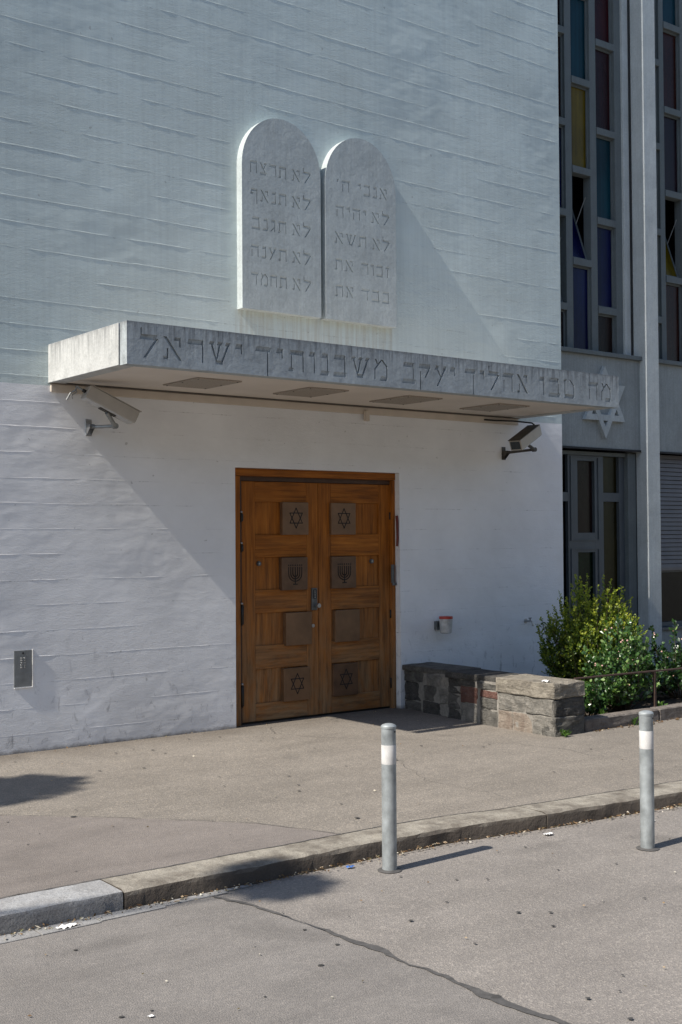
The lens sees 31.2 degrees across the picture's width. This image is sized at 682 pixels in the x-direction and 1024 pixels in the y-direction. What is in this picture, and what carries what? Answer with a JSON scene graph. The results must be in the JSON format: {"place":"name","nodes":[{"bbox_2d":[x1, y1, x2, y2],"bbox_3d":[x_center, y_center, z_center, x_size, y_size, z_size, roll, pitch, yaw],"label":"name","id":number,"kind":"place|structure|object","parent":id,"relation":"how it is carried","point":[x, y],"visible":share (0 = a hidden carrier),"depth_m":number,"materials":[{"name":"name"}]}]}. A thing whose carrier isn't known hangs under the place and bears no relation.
{"place":"outdoors","nodes":[
{"label":"outdoors","id":0,"kind":"place"},
{"bbox_2d":[0,708,681,833],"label":"pavement","id":1,"kind":"structure","parent":0,"point":[329,764],"depth_m":9.69,"materials":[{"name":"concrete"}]},
{"bbox_2d":[0,815,335,898],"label":"pavement patch","id":2,"kind":"object","parent":1,"relation":"on","point":[57,851],"visible":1,"depth_m":7.40,"materials":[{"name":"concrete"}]},
{"bbox_2d":[29,815,340,833],"bbox_3d":[-1.661,2.026,8.030,3.448,0.001,0.247,-1,-1,10],"label":"pavement crack","id":3,"kind":"object","parent":2,"relation":"on","point":[163,818],"visible":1,"depth_m":8.07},
{"bbox_2d":[2,820,415,897],"bbox_3d":[-5.580,1.952,3.384,15.250,0.001,0.051,1,-2,-37],"label":"pavement joint","id":4,"kind":"object","parent":1,"relation":"on","point":[193,861],"visible":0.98,"depth_m":6.96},
{"bbox_2d":[0,0,563,755],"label":"synagogue wall","id":5,"kind":"structure","parent":1,"relation":"on","point":[126,126],"depth_m":11.90,"materials":[{"name":"paint"}]},
{"bbox_2d":[14,649,32,688],"bbox_3d":[-2.767,1.368,10.643,0.175,0.332,0.022,1,-2,-37],"label":"wall plaque","id":6,"kind":"object","parent":5,"relation":"attached to","point":[23,668],"visible":1,"depth_m":10.64,"materials":[{"name":"grey metal"}]},
{"bbox_2d":[66,385,141,435],"bbox_3d":[-2.086,-0.904,10.849,0.602,0.422,0.427,-1,-1,6],"label":"security camera","id":7,"kind":"object","parent":5,"relation":"attached to","point":[109,405],"visible":1,"depth_m":10.80,"materials":[{"name":"white metal"}]},
{"bbox_2d":[237,119,320,318],"bbox_3d":[-0.620,-2.977,12.331,0.960,1.959,0.096,1,-2,-37],"label":"stone tablet","id":8,"kind":"object","parent":5,"relation":"attached to","point":[278,224],"visible":1,"depth_m":12.27,"materials":[{"name":"grey stone"}]},
{"bbox_2d":[235,468,396,726],"bbox_3d":[-0.273,0.859,12.717,2.102,2.573,0.182,1,-2,-37],"label":"door frame","id":9,"kind":"structure","parent":5,"relation":"attached to","point":[315,596],"depth_m":12.69,"materials":[{"name":"brown wood"}]},
{"bbox_2d":[241,481,320,722],"bbox_3d":[-0.608,0.897,12.442,0.944,2.410,0.152,1,-2,-37],"label":"door leaf","id":10,"kind":"structure","parent":9,"relation":"in","point":[279,525],"depth_m":12.44,"materials":[{"name":"brown wood"}]},
{"bbox_2d":[317,483,389,713],"bbox_3d":[0.141,0.904,13.039,0.959,2.410,0.109,1,-2,-37],"label":"door leaf","id":11,"kind":"structure","parent":9,"relation":"in","point":[354,584],"depth_m":12.99,"materials":[{"name":"brown wood"}]},
{"bbox_2d":[48,320,618,424],"bbox_3d":[0.204,-1.231,12.030,5.904,0.496,1.499,1,-2,-37],"label":"door canopy","id":12,"kind":"object","parent":5,"relation":"attached to","point":[136,357],"visible":1,"depth_m":11.20,"materials":[{"name":"concrete"}]},
{"bbox_2d":[163,377,241,388],"bbox_3d":[-1.245,-1.151,10.944,0.460,0.016,0.610,1,-2,-37],"label":"vent cover","id":13,"kind":"object","parent":12,"relation":"attached to","point":[202,383],"visible":1,"depth_m":10.90,"materials":[{"name":"grey metal"}]},
{"bbox_2d":[273,387,348,397],"bbox_3d":[-0.290,-1.141,11.671,0.460,0.016,0.610,1,-2,-37],"label":"vent cover","id":14,"kind":"object","parent":12,"relation":"attached to","point":[310,392],"visible":1,"depth_m":11.63,"materials":[{"name":"grey metal"}]},
{"bbox_2d":[369,395,442,404],"bbox_3d":[0.657,-1.132,12.392,0.460,0.016,0.610,1,-2,-37],"label":"vent cover","id":15,"kind":"object","parent":12,"relation":"attached to","point":[405,400],"visible":1,"depth_m":12.36,"materials":[{"name":"grey metal"}]},
{"bbox_2d":[459,403,529,411],"bbox_3d":[1.651,-1.123,13.149,0.460,0.016,0.610,1,-2,-37],"label":"vent cover","id":16,"kind":"object","parent":12,"relation":"attached to","point":[495,407],"visible":1,"depth_m":13.10,"materials":[{"name":"grey metal"}]},
{"bbox_2d":[320,138,396,328],"bbox_3d":[0.187,-2.970,12.945,0.948,1.959,0.096,1,-2,-37],"label":"stone tablet","id":17,"kind":"object","parent":5,"relation":"attached to","point":[358,240],"visible":1,"depth_m":12.88,"materials":[{"name":"grey stone"}]},
{"bbox_2d":[395,516,398,545],"bbox_3d":[0.609,0.206,13.277,0.038,0.333,0.031,-1,-2,38],"label":"mezuzah","id":18,"kind":"object","parent":5,"relation":"attached to","point":[397,530],"visible":1,"depth_m":13.27,"materials":[{"name":"red wood"}]},
{"bbox_2d":[434,616,452,633],"bbox_3d":[1.144,1.244,13.496,0.154,0.186,0.201,1,-2,-37],"label":"wall ashtray","id":19,"kind":"object","parent":5,"relation":"attached to","point":[443,624],"depth_m":13.43,"materials":[{"name":"metal"}]},
{"bbox_2d":[484,419,541,459],"bbox_3d":[2.017,-0.841,14.073,0.490,0.459,0.580,-2,-2,43],"label":"security camera","id":20,"kind":"object","parent":5,"relation":"attached to","point":[524,438],"visible":1,"depth_m":13.97,"materials":[{"name":"metal"}]},
{"bbox_2d":[510,442,520,449],"bbox_3d":[1.968,-0.749,13.780,0.120,0.084,0.042,-1,-2,38],"label":"front window","id":21,"kind":"structure","parent":20,"relation":"in","point":[514,445],"depth_m":13.78,"materials":[{"name":"black glass"}]},
{"bbox_2d":[524,618,533,625],"bbox_3d":[2.215,1.290,14.359,0.056,0.098,0.126,1,-2,-37],"label":"garden tap","id":22,"kind":"object","parent":5,"relation":"attached to","point":[526,621],"visible":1,"depth_m":14.35,"materials":[{"name":"metal"}]},
{"bbox_2d":[10,736,657,1018],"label":"gum spots","id":23,"kind":"object","parent":1,"relation":"on","point":[496,996],"visible":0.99,"depth_m":6.15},
{"bbox_2d":[4,711,681,1015],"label":"leaf litter","id":24,"kind":"object","parent":1,"relation":"on","point":[419,847],"visible":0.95,"depth_m":7.36,"materials":[{"name":"brown plant"}]},
{"bbox_2d":[402,662,584,736],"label":"stone wall","id":25,"kind":"structure","parent":1,"relation":"on","point":[535,704],"depth_m":11.92,"materials":[{"name":"stone"}]},
{"bbox_2d":[419,780,680,819],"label":"pavement joint","id":26,"kind":"object","parent":1,"relation":"on","point":[541,802],"visible":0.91,"depth_m":8.47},
{"bbox_2d":[560,729,571,736],"bbox_3d":[2.076,2.039,11.286,0.119,0.079,0.096,0,-1,-10],"label":"weed","id":27,"kind":"object","parent":1,"relation":"on","point":[565,733],"visible":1,"depth_m":11.28,"materials":[{"name":"green plant"}]},
{"bbox_2d":[557,0,681,664],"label":"side facade","id":28,"kind":"structure","parent":1,"relation":"on","point":[620,120],"depth_m":16.04,"materials":[{"name":"paint"}]},
{"bbox_2d":[557,0,622,353],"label":"window frame","id":29,"kind":"structure","parent":28,"relation":"in","point":[589,103],"depth_m":15.82,"materials":[{"name":"paint"}]},
{"bbox_2d":[562,450,637,631],"bbox_3d":[3.164,0.694,15.608,1.674,2.940,0.215,1,-2,-37],"label":"side door","id":30,"kind":"structure","parent":28,"relation":"attached to","point":[599,514],"depth_m":15.70,"materials":[{"name":"paint"}]},
{"bbox_2d":[583,366,624,438],"bbox_3d":[3.349,-1.394,15.553,0.765,0.930,0.053,1,-2,-37],"label":"relief star","id":31,"kind":"object","parent":28,"relation":"attached to","point":[610,417],"visible":0.61,"depth_m":15.54,"materials":[{"name":"grey stone"}]},
{"bbox_2d":[654,0,681,361],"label":"window frame","id":32,"kind":"structure","parent":28,"relation":"in","point":[667,13],"depth_m":16.84,"materials":[{"name":"paint"}]},
{"bbox_2d":[660,455,681,570],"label":"roller shutter","id":33,"kind":"object","parent":28,"relation":"attached to","point":[671,520],"depth_m":16.56,"materials":[{"name":"grey metal"}]},
{"bbox_2d":[660,459,681,625],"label":"ground floor window","id":34,"kind":"structure","parent":28,"relation":"attached to","point":[671,587],"depth_m":16.65,"materials":[{"name":"paint"}]},
{"bbox_2d":[584,680,681,731],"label":"planting bed","id":35,"kind":"object","parent":1,"relation":"on","point":[612,718],"visible":0.21,"depth_m":12.20,"materials":[{"name":"grey stone"}]},
{"bbox_2d":[535,573,647,699],"bbox_3d":[2.739,1.368,13.303,1.183,1.411,1.301,-1,-1,18],"label":"golden bush","id":36,"kind":"object","parent":35,"relation":"on","point":[567,656],"visible":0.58,"depth_m":13.10,"materials":[{"name":"green plant"}]},
{"bbox_2d":[583,678,611,716],"bbox_3d":[2.456,1.851,12.138,0.613,0.398,0.336,1,-2,-37],"label":"rose bush","id":37,"kind":"object","parent":35,"relation":"on","point":[596,702],"visible":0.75,"depth_m":12.10,"materials":[{"name":"green plant"}]},
{"bbox_2d":[581,613,663,710],"bbox_3d":[2.897,1.549,12.611,1.036,1.019,0.610,1,-2,-37],"label":"rose bush","id":38,"kind":"object","parent":35,"relation":"on","point":[623,656],"visible":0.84,"depth_m":12.46,"materials":[{"name":"green plant"}]},
{"bbox_2d":[574,667,681,706],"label":"bed railing","id":39,"kind":"object","parent":35,"relation":"on","point":[654,687],"visible":0.74,"depth_m":12.38,"materials":[{"name":"brown metal"}]},
{"bbox_2d":[640,618,681,698],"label":"rose bush","id":40,"kind":"object","parent":35,"relation":"on","point":[669,681],"visible":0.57,"depth_m":13.34,"materials":[{"name":"green plant"}]},
{"bbox_2d":[657,700,667,705],"bbox_3d":[3.293,1.988,12.572,0.166,0.092,0.107,0,-1,-14],"label":"weed","id":41,"kind":"object","parent":35,"relation":"on","point":[661,704],"visible":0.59,"depth_m":12.57,"materials":[{"name":"green plant"}]},
{"bbox_2d":[631,717,638,724],"bbox_3d":[2.891,2.044,11.967,0.134,0.090,0.062,1,-2,-37],"label":"weed","id":42,"kind":"object","parent":1,"relation":"on","point":[635,720],"visible":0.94,"depth_m":11.95,"materials":[{"name":"green plant"}]},
{"bbox_2d":[220,806,681,1023],"bbox_3d":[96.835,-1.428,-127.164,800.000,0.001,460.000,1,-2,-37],"label":"road","id":43,"kind":"structure","parent":0,"point":[528,956],"depth_m":6.36,"materials":[{"name":"grey asphalt"}]},
{"bbox_2d":[0,884,252,944],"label":"gutter","id":44,"kind":"object","parent":43,"relation":"on","point":[31,933],"visible":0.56,"depth_m":6.28,"materials":[{"name":"grey concrete"}]},
{"bbox_2d":[56,923,75,928],"bbox_3d":[-1.377,2.073,6.124,0.111,0.014,0.055,1,-2,-37],"label":"paper scrap","id":45,"kind":"object","parent":44,"relation":"on","point":[63,926],"visible":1,"depth_m":6.12,"materials":[{"name":"white paper"}]},
{"bbox_2d":[0,896,559,1023],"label":"road patch","id":46,"kind":"object","parent":43,"relation":"on","point":[207,960],"visible":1,"depth_m":5.41,"materials":[{"name":"grey asphalt"}]},
{"bbox_2d":[213,896,569,1023],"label":"tar seam","id":47,"kind":"object","parent":46,"relation":"on","point":[484,994],"visible":1,"depth_m":5.38,"materials":[{"name":"black asphalt"}]},
{"bbox_2d":[0,780,681,935],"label":"kerb","id":48,"kind":"structure","parent":43,"relation":"on","point":[25,912],"depth_m":7.14,"materials":[{"name":"concrete"}]},
{"bbox_2d":[377,723,401,872],"bbox_3d":[0.282,1.682,7.172,0.144,0.881,0.144,1,-2,-37],"label":"bollard","id":49,"kind":"object","parent":43,"relation":"on","point":[389,802],"visible":1,"depth_m":7.14,"materials":[{"name":"metal"}]},
{"bbox_2d":[636,710,658,850],"bbox_3d":[1.911,1.681,7.633,0.144,0.881,0.144,1,-2,-37],"label":"bollard","id":50,"kind":"object","parent":43,"relation":"on","point":[646,765],"visible":0.98,"depth_m":7.60,"materials":[{"name":"metal"}]}
]}

